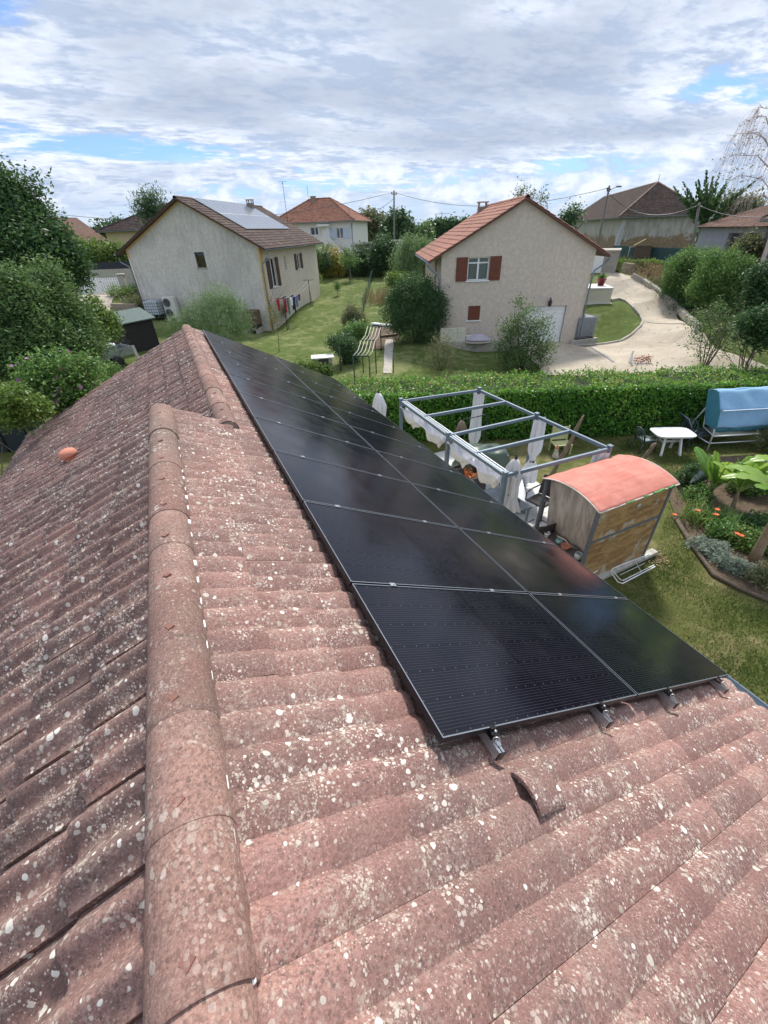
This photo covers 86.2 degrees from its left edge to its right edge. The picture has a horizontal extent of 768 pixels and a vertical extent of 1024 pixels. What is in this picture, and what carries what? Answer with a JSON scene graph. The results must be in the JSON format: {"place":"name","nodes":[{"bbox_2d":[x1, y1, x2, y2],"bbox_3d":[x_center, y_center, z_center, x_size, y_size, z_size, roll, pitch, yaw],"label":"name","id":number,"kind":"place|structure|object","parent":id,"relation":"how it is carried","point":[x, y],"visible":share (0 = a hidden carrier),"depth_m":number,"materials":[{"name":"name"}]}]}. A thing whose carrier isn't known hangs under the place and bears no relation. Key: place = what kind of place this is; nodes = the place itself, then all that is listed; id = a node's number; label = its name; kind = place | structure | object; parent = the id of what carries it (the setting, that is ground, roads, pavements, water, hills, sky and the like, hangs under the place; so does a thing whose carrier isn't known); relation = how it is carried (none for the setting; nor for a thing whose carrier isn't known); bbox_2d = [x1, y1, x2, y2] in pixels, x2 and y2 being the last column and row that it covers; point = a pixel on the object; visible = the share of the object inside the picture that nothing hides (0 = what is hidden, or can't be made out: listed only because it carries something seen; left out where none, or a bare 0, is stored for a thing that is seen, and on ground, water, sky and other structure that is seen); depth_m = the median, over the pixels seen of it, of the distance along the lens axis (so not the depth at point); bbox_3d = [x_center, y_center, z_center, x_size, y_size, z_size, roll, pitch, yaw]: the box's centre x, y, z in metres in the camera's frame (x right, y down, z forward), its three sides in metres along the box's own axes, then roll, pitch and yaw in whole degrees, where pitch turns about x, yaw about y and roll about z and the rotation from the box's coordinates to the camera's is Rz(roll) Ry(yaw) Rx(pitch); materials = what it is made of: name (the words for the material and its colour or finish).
{"place":"outdoors","nodes":[
{"label":"outdoors","id":0,"kind":"place"},
{"bbox_2d":[0,237,767,704],"bbox_3d":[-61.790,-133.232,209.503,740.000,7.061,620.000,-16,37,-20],"label":"ground","id":1,"kind":"structure","parent":0,"point":[306,331],"depth_m":21.71,"materials":[{"name":"plant"}]},
{"bbox_2d":[0,416,44,452],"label":"garden fence","id":2,"kind":"object","parent":1,"relation":"on","point":[13,440],"visible":0.19,"depth_m":14.15,"materials":[{"name":"metal"}]},
{"bbox_2d":[0,380,58,475],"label":"garden shrub","id":3,"kind":"object","parent":1,"relation":"on","point":[15,409],"visible":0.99,"depth_m":7.96,"materials":[{"name":"green plant"}]},
{"bbox_2d":[0,153,101,371],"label":"leafy tree","id":4,"kind":"object","parent":1,"relation":"on","point":[29,223],"visible":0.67,"depth_m":11.10,"materials":[{"name":"green plant"}]},
{"bbox_2d":[0,342,109,421],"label":"flowering shrub","id":5,"kind":"object","parent":1,"relation":"on","point":[69,379],"visible":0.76,"depth_m":9.21,"materials":[{"name":"green plant"}]},
{"bbox_2d":[0,240,117,416],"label":"leafy tree","id":6,"kind":"object","parent":1,"relation":"on","point":[40,311],"visible":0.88,"depth_m":9.93,"materials":[{"name":"green plant"}]},
{"bbox_2d":[52,217,107,262],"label":"distant house","id":7,"kind":"structure","parent":1,"relation":"on","point":[85,230],"depth_m":53.54,"materials":[{"name":"red tile"}]},
{"bbox_2d":[74,233,128,262],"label":"tall hedge","id":8,"kind":"object","parent":1,"relation":"on","point":[109,250],"visible":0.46,"depth_m":44.86,"materials":[{"name":"green plant"}]},
{"bbox_2d":[78,290,127,375],"bbox_3d":[-12.794,-7.774,18.887,2.158,4.385,2.048,-16,37,-20],"label":"tree","id":9,"kind":"object","parent":1,"relation":"on","point":[110,317],"visible":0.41,"depth_m":18.40,"materials":[{"name":"green plant"}]},
{"bbox_2d":[81,268,134,288],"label":"wall","id":10,"kind":"structure","parent":1,"relation":"on","point":[106,273],"depth_m":43.64,"materials":[{"name":"paint"}]},
{"bbox_2d":[92,344,133,366],"bbox_3d":[-14.699,-7.904,21.235,1.440,0.850,3.041,20,40,29],"label":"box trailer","id":11,"kind":"object","parent":1,"relation":"on","point":[126,350],"visible":0.59,"depth_m":21.48,"materials":[{"name":"grey metal"}]},
{"bbox_2d":[95,203,165,261],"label":"distant house","id":12,"kind":"structure","parent":1,"relation":"on","point":[125,231],"depth_m":50.39,"materials":[{"name":"brown tile"}]},
{"bbox_2d":[111,307,159,352],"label":"garden shed","id":13,"kind":"structure","parent":1,"relation":"on","point":[138,325],"depth_m":23.54,"materials":[{"name":"black wood"}]},
{"bbox_2d":[125,179,170,230],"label":"pine tree","id":14,"kind":"object","parent":1,"relation":"on","point":[150,209],"visible":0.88,"depth_m":44.80,"materials":[{"name":"green plant"}]},
{"bbox_2d":[141,299,165,317],"bbox_3d":[-18.317,-16.293,32.839,1.254,1.250,1.055,3,35,7],"label":"water tank","id":15,"kind":"object","parent":1,"relation":"on","point":[154,308],"visible":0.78,"depth_m":32.46,"materials":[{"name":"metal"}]},
{"bbox_2d":[160,273,256,343],"bbox_3d":[-10.816,-12.048,25.462,4.995,4.801,4.374,7,35,13],"label":"feathery shrub","id":16,"kind":"object","parent":1,"relation":"on","point":[203,313],"visible":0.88,"depth_m":25.08,"materials":[{"name":"green plant"}]},
{"bbox_2d":[114,181,323,330],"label":"house","id":17,"kind":"structure","parent":1,"relation":"on","point":[175,246],"depth_m":31.66,"materials":[{"name":"paint"}]},
{"bbox_2d":[293,356,336,376],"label":"garden shrub","id":18,"kind":"object","parent":1,"relation":"on","point":[327,370],"visible":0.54,"depth_m":22.14,"materials":[{"name":"green plant"}]},
{"bbox_2d":[279,190,371,257],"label":"white house","id":19,"kind":"structure","parent":1,"relation":"on","point":[337,224],"depth_m":58.53,"materials":[{"name":"paint"}]},
{"bbox_2d":[323,331,363,365],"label":"garden shrub","id":20,"kind":"object","parent":1,"relation":"on","point":[347,345],"visible":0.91,"depth_m":23.19,"materials":[{"name":"green plant"}]},
{"bbox_2d":[337,301,369,327],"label":"garden shrub","id":21,"kind":"object","parent":1,"relation":"on","point":[349,315],"visible":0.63,"depth_m":31.64,"materials":[{"name":"green plant"}]},
{"bbox_2d":[335,318,374,343],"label":"garden shrub","id":22,"kind":"object","parent":1,"relation":"on","point":[358,330],"visible":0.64,"depth_m":25.64,"materials":[{"name":"green plant"}]},
{"bbox_2d":[342,240,370,277],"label":"garden shrub","id":23,"kind":"object","parent":1,"relation":"on","point":[359,269],"visible":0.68,"depth_m":50.74,"materials":[{"name":"green plant"}]},
{"bbox_2d":[352,325,381,380],"bbox_3d":[-0.770,-8.417,22.161,0.852,1.802,7.232,1,34,4],"label":"pergola","id":24,"kind":"object","parent":1,"relation":"on","point":[362,355],"visible":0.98,"depth_m":21.44,"materials":[{"name":"beige metal"}]},
{"bbox_2d":[358,205,389,241],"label":"broadleaf tree","id":25,"kind":"object","parent":1,"relation":"on","point":[373,226],"visible":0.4,"depth_m":74.10,"materials":[{"name":"green plant"}]},
{"bbox_2d":[363,228,403,276],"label":"shrub","id":26,"kind":"object","parent":1,"relation":"on","point":[382,249],"visible":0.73,"depth_m":48.53,"materials":[{"name":"green plant"}]},
{"bbox_2d":[0,324,767,1023],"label":"house","id":27,"kind":"structure","parent":1,"relation":"on","point":[240,782],"depth_m":1.59,"materials":[{"name":"tile"}]},
{"bbox_2d":[222,342,505,760],"bbox_3d":[-1.743,-1.566,5.845,0.045,0.097,10.626,10,25,-34],"label":"mounting rail","id":28,"kind":"object","parent":27,"relation":"on","point":[491,742],"visible":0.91,"depth_m":1.89,"materials":[{"name":"metal"}]},
{"bbox_2d":[202,329,282,364],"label":"solar panel","id":29,"kind":"object","parent":28,"relation":"attached to","point":[216,337],"visible":0.93,"depth_m":9.73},
{"bbox_2d":[219,359,325,404],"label":"solar panel","id":30,"kind":"object","parent":28,"relation":"attached to","point":[259,377],"visible":0.92,"depth_m":7.33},
{"bbox_2d":[239,392,373,449],"bbox_3d":[-1.079,-1.268,5.805,1.755,0.036,1.038,10,25,-34],"label":"solar panel","id":31,"kind":"object","parent":28,"relation":"attached to","point":[258,407],"visible":0.93,"depth_m":5.72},
{"bbox_2d":[253,416,409,482],"bbox_3d":[-0.625,-0.741,5.011,1.755,0.036,1.038,10,25,-34],"label":"solar panel","id":32,"kind":"object","parent":28,"relation":"attached to","point":[278,437],"visible":0.91,"depth_m":4.91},
{"bbox_2d":[273,451,456,527],"bbox_3d":[-0.172,-0.213,4.216,1.755,0.036,1.038,10,25,-34],"label":"solar panel","id":33,"kind":"object","parent":28,"relation":"attached to","point":[313,481],"visible":0.92,"depth_m":4.10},
{"bbox_2d":[302,501,526,592],"bbox_3d":[0.281,0.313,3.421,1.755,0.036,1.038,10,25,-34],"label":"solar panel","id":34,"kind":"object","parent":28,"relation":"attached to","point":[363,547],"visible":0.93,"depth_m":3.27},
{"bbox_2d":[350,583,636,743],"bbox_3d":[0.735,0.841,2.626,1.755,0.036,1.038,10,25,-34],"label":"solar panel","id":35,"kind":"object","parent":28,"relation":"attached to","point":[467,663],"visible":1,"depth_m":2.43,"materials":[{"name":"glass"}]},
{"bbox_2d":[265,358,613,728],"bbox_3d":[-0.945,-1.423,6.395,0.045,0.097,10.626,10,25,-34],"label":"mounting rail","id":36,"kind":"object","parent":27,"relation":"on","point":[602,716],"visible":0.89,"depth_m":2.44,"materials":[{"name":"metal"}]},
{"bbox_2d":[207,337,294,375],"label":"solar panel","id":37,"kind":"object","parent":36,"relation":"attached to","point":[244,354],"visible":0.93,"depth_m":8.94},
{"bbox_2d":[212,347,308,388],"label":"solar panel","id":38,"kind":"object","parent":36,"relation":"attached to","point":[249,364],"visible":0.94,"depth_m":8.13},
{"bbox_2d":[228,373,347,424],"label":"solar panel","id":39,"kind":"object","parent":36,"relation":"attached to","point":[253,388],"visible":0.92,"depth_m":6.53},
{"bbox_2d":[339,385,728,693],"bbox_3d":[0.663,-1.133,7.505,0.045,0.097,10.626,10,25,-34],"label":"mounting rail","id":40,"kind":"object","parent":27,"relation":"on","point":[720,686],"visible":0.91,"depth_m":3.55,"materials":[{"name":"metal"}]},
{"bbox_2d":[275,356,346,387],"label":"solar panel","id":41,"kind":"object","parent":40,"relation":"attached to","point":[307,371],"visible":0.73,"depth_m":10.74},
{"bbox_2d":[286,366,362,399],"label":"solar panel","id":42,"kind":"object","parent":40,"relation":"attached to","point":[317,380],"visible":0.76,"depth_m":9.95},
{"bbox_2d":[297,377,380,413],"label":"solar panel","id":43,"kind":"object","parent":40,"relation":"attached to","point":[335,394],"visible":0.73,"depth_m":9.15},
{"bbox_2d":[311,390,401,429],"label":"solar panel","id":44,"kind":"object","parent":40,"relation":"attached to","point":[327,400],"visible":0.75,"depth_m":8.34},
{"bbox_2d":[328,406,428,449],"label":"solar panel","id":45,"kind":"object","parent":40,"relation":"attached to","point":[359,422],"visible":0.75,"depth_m":7.54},
{"bbox_2d":[350,426,460,473],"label":"solar panel","id":46,"kind":"object","parent":40,"relation":"attached to","point":[381,443],"visible":0.72,"depth_m":6.74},
{"bbox_2d":[376,450,501,504],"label":"solar panel","id":47,"kind":"object","parent":40,"relation":"attached to","point":[418,473],"visible":0.73,"depth_m":5.93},
{"bbox_2d":[411,483,554,544],"bbox_3d":[1.272,0.046,5.212,1.755,0.038,1.038,10,24,-34],"label":"solar panel","id":48,"kind":"object","parent":40,"relation":"attached to","point":[464,512],"visible":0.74,"depth_m":5.12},
{"bbox_2d":[460,528,625,598],"bbox_3d":[1.725,0.573,4.417,1.755,0.038,1.038,10,25,-34],"label":"solar panel","id":49,"kind":"object","parent":40,"relation":"attached to","point":[531,567],"visible":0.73,"depth_m":4.31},
{"bbox_2d":[530,593,728,697],"bbox_3d":[2.179,1.100,3.622,1.755,0.038,1.038,10,25,-34],"label":"solar panel","id":50,"kind":"object","parent":40,"relation":"attached to","point":[636,649],"visible":0.81,"depth_m":3.49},
{"bbox_2d":[375,205,418,241],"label":"broadleaf tree","id":51,"kind":"object","parent":1,"relation":"on","point":[404,221],"visible":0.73,"depth_m":71.12,"materials":[{"name":"green plant"}]},
{"bbox_2d":[386,227,433,276],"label":"shrub","id":52,"kind":"object","parent":1,"relation":"on","point":[411,261],"visible":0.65,"depth_m":43.50,"materials":[{"name":"green plant"}]},
{"bbox_2d":[378,268,453,346],"bbox_3d":[1.890,-12.280,25.230,4.536,4.787,4.187,-16,37,-20],"label":"shrub","id":53,"kind":"object","parent":1,"relation":"on","point":[414,303],"visible":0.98,"depth_m":24.43,"materials":[{"name":"green plant"}]},
{"bbox_2d":[418,329,461,371],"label":"wispy shrub","id":54,"kind":"object","parent":1,"relation":"on","point":[443,352],"visible":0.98,"depth_m":21.87,"materials":[{"name":"green plant"}]},
{"bbox_2d":[426,210,469,241],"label":"broadleaf tree","id":55,"kind":"object","parent":1,"relation":"on","point":[449,223],"visible":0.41,"depth_m":88.57,"materials":[{"name":"green plant"}]},
{"bbox_2d":[437,338,512,351],"bbox_3d":[5.670,-10.406,25.745,4.600,0.700,0.700,-2,34,1],"label":"concrete ledge","id":56,"kind":"object","parent":1,"relation":"on","point":[482,347],"visible":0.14,"depth_m":25.43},
{"bbox_2d":[434,449,549,526],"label":"deck","id":57,"kind":"structure","parent":1,"relation":"on","point":[533,512],"depth_m":11.30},
{"bbox_2d":[451,443,509,471],"bbox_3d":[3.038,-1.621,12.512,1.750,1.090,1.133,-7,35,-8],"label":"cover","id":58,"kind":"object","parent":57,"relation":"on","point":[501,458],"visible":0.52,"depth_m":12.14,"materials":[{"name":"grey plastic"}]},
{"bbox_2d":[398,387,613,504],"bbox_3d":[2.818,-1.520,11.344,3.196,2.235,5.350,-16,37,-20],"label":"pergola","id":59,"kind":"object","parent":57,"relation":"on","point":[488,471],"visible":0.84,"depth_m":10.44,"materials":[{"name":"grey metal"}]},
{"bbox_2d":[504,455,522,512],"bbox_3d":[2.745,-0.132,9.123,0.551,2.500,0.551,-16,37,-20],"label":"closed parasol","id":60,"kind":"object","parent":57,"relation":"on","point":[512,505],"visible":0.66,"depth_m":8.66,"materials":[{"name":"fabric"}]},
{"bbox_2d":[523,474,550,521],"bbox_3d":[4.153,-0.379,10.735,0.686,0.961,0.616,-23,40,-28],"label":"patio chair","id":61,"kind":"object","parent":57,"relation":"on","point":[535,499],"visible":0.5,"depth_m":10.77,"materials":[{"name":"metal"}]},
{"bbox_2d":[414,194,612,345],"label":"house","id":62,"kind":"structure","parent":1,"relation":"on","point":[486,263],"depth_m":24.14,"materials":[{"name":"paint"}]},
{"bbox_2d":[465,257,489,281],"bbox_3d":[5.493,-14.253,24.106,1.399,1.238,0.560,-2,34,1],"label":"window","id":63,"kind":"structure","parent":62,"relation":"in","point":[478,267],"depth_m":24.10,"materials":[{"name":"white plastic"}]},
{"bbox_2d":[520,306,565,342],"bbox_3d":[9.921,-11.765,25.764,2.510,2.110,0.060,-2,34,1],"label":"garage door","id":64,"kind":"structure","parent":62,"relation":"in","point":[558,312],"depth_m":25.54,"materials":[{"name":"white plastic"}]},
{"bbox_2d":[488,292,562,371],"bbox_3d":[7.359,-9.108,21.125,3.009,4.227,2.980,-16,37,-20],"label":"fruit tree","id":65,"kind":"object","parent":1,"relation":"on","point":[530,337],"visible":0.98,"depth_m":21.09,"materials":[{"name":"green plant"}]},
{"bbox_2d":[330,359,767,442],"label":"hedge","id":66,"kind":"object","parent":1,"relation":"on","point":[613,402],"visible":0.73,"depth_m":14.48,"materials":[{"name":"green plant"}]},
{"bbox_2d":[556,196,587,229],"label":"broadleaf tree","id":67,"kind":"object","parent":1,"relation":"on","point":[571,215],"visible":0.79,"depth_m":52.83,"materials":[{"name":"green plant"}]},
{"bbox_2d":[570,337,597,344],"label":"kerb wall","id":68,"kind":"structure","parent":1,"relation":"on","point":[586,341],"depth_m":26.14,"materials":[{"name":"concrete"}]},
{"bbox_2d":[574,314,598,339],"bbox_3d":[12.591,-11.802,26.240,1.354,1.400,1.155,-11,35,-13],"label":"water tank","id":69,"kind":"object","parent":68,"relation":"on","point":[588,326],"visible":0.65,"depth_m":25.77,"materials":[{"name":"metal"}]},
{"bbox_2d":[584,284,613,304],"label":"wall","id":70,"kind":"structure","parent":1,"relation":"on","point":[600,294],"depth_m":29.54,"materials":[{"name":"beige paint"}]},
{"bbox_2d":[527,455,679,574],"bbox_3d":[4.586,0.150,8.938,2.424,2.230,1.547,-16,37,-20],"label":"garden cabin","id":71,"kind":"object","parent":1,"relation":"on","point":[605,514],"visible":0.97,"depth_m":8.37,"materials":[{"name":"wood"}]},
{"bbox_2d":[591,248,621,272],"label":"outbuilding","id":72,"kind":"structure","parent":1,"relation":"on","point":[610,266],"depth_m":33.46,"materials":[{"name":"paint"}]},
{"bbox_2d":[575,298,643,346],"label":"kerb","id":73,"kind":"structure","parent":1,"relation":"on","point":[638,313],"depth_m":26.38,"materials":[{"name":"concrete"}]},
{"bbox_2d":[597,548,657,579],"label":"timber beam","id":74,"kind":"structure","parent":1,"relation":"on","point":[652,552],"depth_m":9.12,"materials":[{"name":"white wood"}]},
{"bbox_2d":[572,175,698,247],"bbox_3d":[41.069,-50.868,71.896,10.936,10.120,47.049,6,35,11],"label":"old barn","id":75,"kind":"structure","parent":1,"relation":"on","point":[625,226],"depth_m":54.83,"materials":[{"name":"paint"}]},
{"bbox_2d":[550,433,767,703],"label":"grass","id":76,"kind":"structure","parent":1,"relation":"on","point":[683,457],"depth_m":8.59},
{"bbox_2d":[613,246,710,261],"bbox_3d":[25.236,-23.507,38.159,0.040,2.132,8.466,-26,41,-31],"label":"screen fence","id":77,"kind":"object","parent":1,"relation":"on","point":[660,253],"visible":0.21,"depth_m":37.90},
{"bbox_2d":[630,273,701,330],"bbox_3d":[19.641,-14.357,27.739,2.285,2.175,12.636,4,35,8],"label":"stone border","id":78,"kind":"object","parent":1,"relation":"on","point":[681,311],"visible":0.6,"depth_m":29.44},
{"bbox_2d":[650,427,696,455],"bbox_3d":[9.449,-2.318,13.608,1.240,0.715,0.800,0,34,3],"label":"garden table","id":79,"kind":"object","parent":1,"relation":"on","point":[675,434],"visible":0.92,"depth_m":13.43,"materials":[{"name":"white plastic"}]},
{"bbox_2d":[658,242,709,299],"bbox_3d":[21.428,-16.672,28.879,3.662,4.106,3.000,12,37,20],"label":"shrub","id":80,"kind":"object","parent":1,"relation":"on","point":[679,275],"visible":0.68,"depth_m":28.52,"materials":[{"name":"green plant"}]},
{"bbox_2d":[678,294,748,365],"bbox_3d":[16.125,-8.645,19.956,3.337,3.468,2.005,18,39,27],"label":"fruit tree","id":81,"kind":"object","parent":1,"relation":"on","point":[725,336],"visible":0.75,"depth_m":19.88,"materials":[{"name":"green plant"}]},
{"bbox_2d":[673,170,761,246],"bbox_3d":[30.637,-28.295,39.244,5.125,6.956,6.876,-16,37,-20],"label":"spiky conifer","id":82,"kind":"object","parent":1,"relation":"on","point":[709,201],"visible":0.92,"depth_m":38.29,"materials":[{"name":"green plant"}]},
{"bbox_2d":[677,241,759,316],"bbox_3d":[21.657,-14.523,26.366,3.902,4.948,4.201,-16,37,-20],"label":"shrub","id":83,"kind":"object","parent":1,"relation":"on","point":[710,285],"visible":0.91,"depth_m":25.78,"materials":[{"name":"green plant"}]},
{"bbox_2d":[670,454,767,597],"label":"flower bed soil","id":84,"kind":"structure","parent":1,"relation":"on","point":[745,503],"depth_m":10.95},
{"bbox_2d":[673,461,708,489],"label":"garden shrub","id":85,"kind":"object","parent":84,"relation":"on","point":[688,473],"visible":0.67,"depth_m":11.69,"materials":[{"name":"green plant"}]},
{"bbox_2d":[677,481,716,505],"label":"bed plant","id":86,"kind":"object","parent":84,"relation":"on","point":[695,489],"visible":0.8,"depth_m":11.25,"materials":[{"name":"green plant"}]},
{"bbox_2d":[666,487,743,533],"bbox_3d":[8.075,-0.020,10.385,1.842,0.659,2.144,25,42,33],"label":"daylily","id":87,"kind":"object","parent":84,"relation":"on","point":[704,512],"visible":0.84,"depth_m":10.46,"materials":[{"name":"green plant"}]},
{"bbox_2d":[694,446,740,495],"bbox_3d":[9.062,-1.043,11.180,1.218,1.488,1.654,-16,37,-20],"label":"banana plant","id":88,"kind":"object","parent":84,"relation":"on","point":[710,469],"visible":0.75,"depth_m":10.98,"materials":[{"name":"green plant"}]},
{"bbox_2d":[674,517,767,602],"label":"log edging","id":89,"kind":"object","parent":84,"relation":"on","point":[705,563],"visible":0.97,"depth_m":8.90,"materials":[{"name":"brown wood"}]},
{"bbox_2d":[701,515,741,545],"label":"bed plant","id":90,"kind":"object","parent":84,"relation":"on","point":[722,526],"visible":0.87,"depth_m":9.86,"materials":[{"name":"green plant"}]},
{"bbox_2d":[683,534,760,580],"bbox_3d":[7.687,0.989,9.292,0.938,0.575,1.675,-16,37,-20],"label":"silver plant","id":91,"kind":"object","parent":84,"relation":"on","point":[723,559],"visible":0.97,"depth_m":9.22,"materials":[{"name":"green plant"}]},
{"bbox_2d":[695,497,763,535],"bbox_3d":[8.540,0.160,10.078,1.762,0.679,1.630,-16,37,-20],"label":"daylily","id":92,"kind":"object","parent":84,"relation":"on","point":[733,517],"visible":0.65,"depth_m":10.19,"materials":[{"name":"green plant"}]},
{"bbox_2d":[713,456,767,506],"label":"banana plant","id":93,"kind":"object","parent":84,"relation":"on","point":[745,484],"visible":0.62,"depth_m":10.52,"materials":[{"name":"green plant"}]},
{"bbox_2d":[722,519,760,553],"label":"bed plant","id":94,"kind":"object","parent":84,"relation":"on","point":[748,532],"visible":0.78,"depth_m":9.59,"materials":[{"name":"green plant"}]},
{"bbox_2d":[722,461,767,563],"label":"banana plant","id":95,"kind":"object","parent":84,"relation":"on","point":[761,544],"visible":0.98,"depth_m":8.90,"materials":[{"name":"green plant"}]},
{"bbox_2d":[739,559,767,592],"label":"garden shrub","id":96,"kind":"object","parent":84,"relation":"on","point":[763,572],"visible":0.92,"depth_m":8.61,"materials":[{"name":"green plant"}]},
{"bbox_2d":[691,386,767,450],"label":"swing seat","id":97,"kind":"object","parent":1,"relation":"on","point":[736,412],"visible":0.97,"depth_m":13.18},
{"bbox_2d":[695,205,767,267],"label":"outbuilding","id":98,"kind":"structure","parent":1,"relation":"on","point":[717,232],"depth_m":35.27,"materials":[{"name":"grey paint"}]},
{"bbox_2d":[699,104,767,321],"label":"weeping birch","id":99,"kind":"object","parent":1,"relation":"on","point":[765,251],"visible":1,"depth_m":20.63,"materials":[{"name":"grey plant"}]},
{"bbox_2d":[708,179,767,219],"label":"broadleaf tree","id":100,"kind":"object","parent":1,"relation":"on","point":[752,205],"visible":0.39,"depth_m":38.95,"materials":[{"name":"green plant"}]},
{"bbox_2d":[713,297,767,369],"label":"garden shrub","id":101,"kind":"object","parent":1,"relation":"on","point":[755,328],"visible":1,"depth_m":14.88,"materials":[{"name":"green plant"}]},
{"bbox_2d":[719,225,765,267],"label":"shrub","id":102,"kind":"object","parent":1,"relation":"on","point":[753,244],"visible":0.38,"depth_m":26.50,"materials":[{"name":"green plant"}]},
{"bbox_2d":[731,256,767,364],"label":"shrub","id":103,"kind":"object","parent":1,"relation":"on","point":[755,288],"visible":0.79,"depth_m":18.37,"materials":[{"name":"green plant"}]},
{"bbox_2d":[0,0,767,227],"label":"sky","id":104,"kind":"structure","parent":0,"point":[447,102],"materials":[{"name":"white"}]},
{"bbox_2d":[524,272,766,374],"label":"driveway","id":105,"kind":"structure","parent":0,"point":[660,343],"depth_m":23.83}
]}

